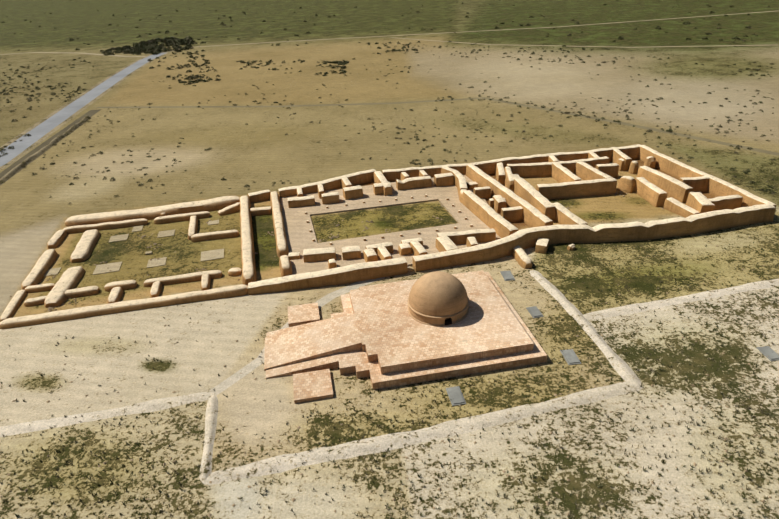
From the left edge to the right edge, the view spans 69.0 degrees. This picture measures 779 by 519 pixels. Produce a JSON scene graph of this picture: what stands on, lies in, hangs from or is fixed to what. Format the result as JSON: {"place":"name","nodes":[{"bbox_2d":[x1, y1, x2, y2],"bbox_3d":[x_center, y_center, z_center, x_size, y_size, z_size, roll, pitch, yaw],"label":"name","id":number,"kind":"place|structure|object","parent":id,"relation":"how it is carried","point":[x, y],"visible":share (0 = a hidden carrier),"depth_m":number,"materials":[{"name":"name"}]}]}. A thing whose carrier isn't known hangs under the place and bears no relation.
{"place":"outdoors","nodes":[
{"label":"outdoors","id":0,"kind":"place"},
{"bbox_2d":[0,109,100,178],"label":"ditch","id":1,"kind":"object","parent":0,"point":[90,113],"depth_m":148.28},
{"bbox_2d":[0,52,144,56],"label":"dirt track","id":2,"kind":"structure","parent":0,"point":[79,53],"depth_m":312.67,"materials":[{"name":"beige soil"}]},
{"bbox_2d":[0,53,164,166],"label":"asphalt road","id":3,"kind":"structure","parent":0,"point":[39,131],"depth_m":177.49,"materials":[{"name":"grey asphalt"}]},
{"bbox_2d":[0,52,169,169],"bbox_3d":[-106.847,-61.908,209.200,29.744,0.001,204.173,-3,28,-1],"label":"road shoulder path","id":4,"kind":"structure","parent":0,"point":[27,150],"depth_m":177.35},
{"bbox_2d":[209,356,263,394],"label":"foot path","id":5,"kind":"structure","parent":0,"point":[236,377],"depth_m":60.57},
{"bbox_2d":[258,264,411,357],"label":"foot path","id":6,"kind":"structure","parent":0,"point":[326,299],"depth_m":74.74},
{"bbox_2d":[0,0,778,518],"bbox_3d":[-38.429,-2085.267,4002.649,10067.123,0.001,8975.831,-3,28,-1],"label":"ground","id":7,"kind":"structure","parent":0,"point":[238,156],"depth_m":82.68,"materials":[{"name":"beige soil"}]},
{"bbox_2d":[0,116,90,185],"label":"embankment","id":8,"kind":"structure","parent":7,"relation":"on","point":[29,160],"depth_m":139.90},
{"bbox_2d":[44,220,223,276],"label":"stone slabs","id":9,"kind":"structure","parent":7,"relation":"on","point":[205,256],"depth_m":85.58,"materials":[{"name":"beige stone"}]},
{"bbox_2d":[0,191,292,328],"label":"ruined walls","id":10,"kind":"structure","parent":7,"relation":"on","point":[62,289],"depth_m":81.52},
{"bbox_2d":[0,176,775,518],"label":"scattered stones","id":11,"kind":"object","parent":7,"relation":"on","point":[436,416],"visible":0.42,"depth_m":55.06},
{"bbox_2d":[0,0,776,204],"bbox_3d":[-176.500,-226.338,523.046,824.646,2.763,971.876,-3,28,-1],"label":"desert shrub","id":12,"kind":"object","parent":7,"relation":"on","point":[151,46],"depth_m":225.96,"materials":[{"name":"green plant"}]},
{"bbox_2d":[305,194,472,244],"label":"column bases","id":13,"kind":"object","parent":7,"relation":"on","point":[401,235],"visible":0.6,"depth_m":92.74,"materials":[{"name":"beige stone"}]},
{"bbox_2d":[0,234,778,518],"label":"grass tufts","id":14,"kind":"object","parent":7,"relation":"on","point":[533,481],"visible":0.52,"depth_m":50.91,"materials":[{"name":"green plant"}]},
{"bbox_2d":[0,270,778,484],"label":"yard earth ridge","id":15,"kind":"structure","parent":7,"relation":"on","point":[398,440],"depth_m":54.79,"materials":[{"name":"beige soil"}]},
{"bbox_2d":[280,174,500,275],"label":"courtyard pavement","id":16,"kind":"structure","parent":7,"relation":"on","point":[299,236],"depth_m":93.39,"materials":[{"name":"beige stone"}]},
{"bbox_2d":[264,270,546,402],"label":"stupa platform","id":17,"kind":"structure","parent":7,"relation":"on","point":[379,336],"depth_m":61.96,"materials":[{"name":"brick"}]},
{"bbox_2d":[407,271,468,325],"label":"stupa dome","id":18,"kind":"structure","parent":17,"relation":"on","point":[437,298],"depth_m":63.90,"materials":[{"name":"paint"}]},
{"bbox_2d":[248,144,775,294],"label":"ruined walls","id":19,"kind":"structure","parent":7,"relation":"on","point":[516,197],"depth_m":91.95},
{"bbox_2d":[446,271,778,405],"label":"stone slabs","id":20,"kind":"structure","parent":7,"relation":"on","point":[455,395],"depth_m":60.02,"materials":[{"name":"grey stone"}]},
{"bbox_2d":[97,97,778,155],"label":"dirt track","id":21,"kind":"structure","parent":0,"point":[695,137],"depth_m":163.19,"materials":[{"name":"brown soil"}]},
{"bbox_2d":[162,11,773,52],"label":"dirt track","id":22,"kind":"structure","parent":0,"point":[475,31],"depth_m":319.24,"materials":[{"name":"beige soil"}]},
{"bbox_2d":[391,37,764,47],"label":"field boundary","id":23,"kind":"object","parent":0,"point":[586,46],"depth_m":250.97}
]}

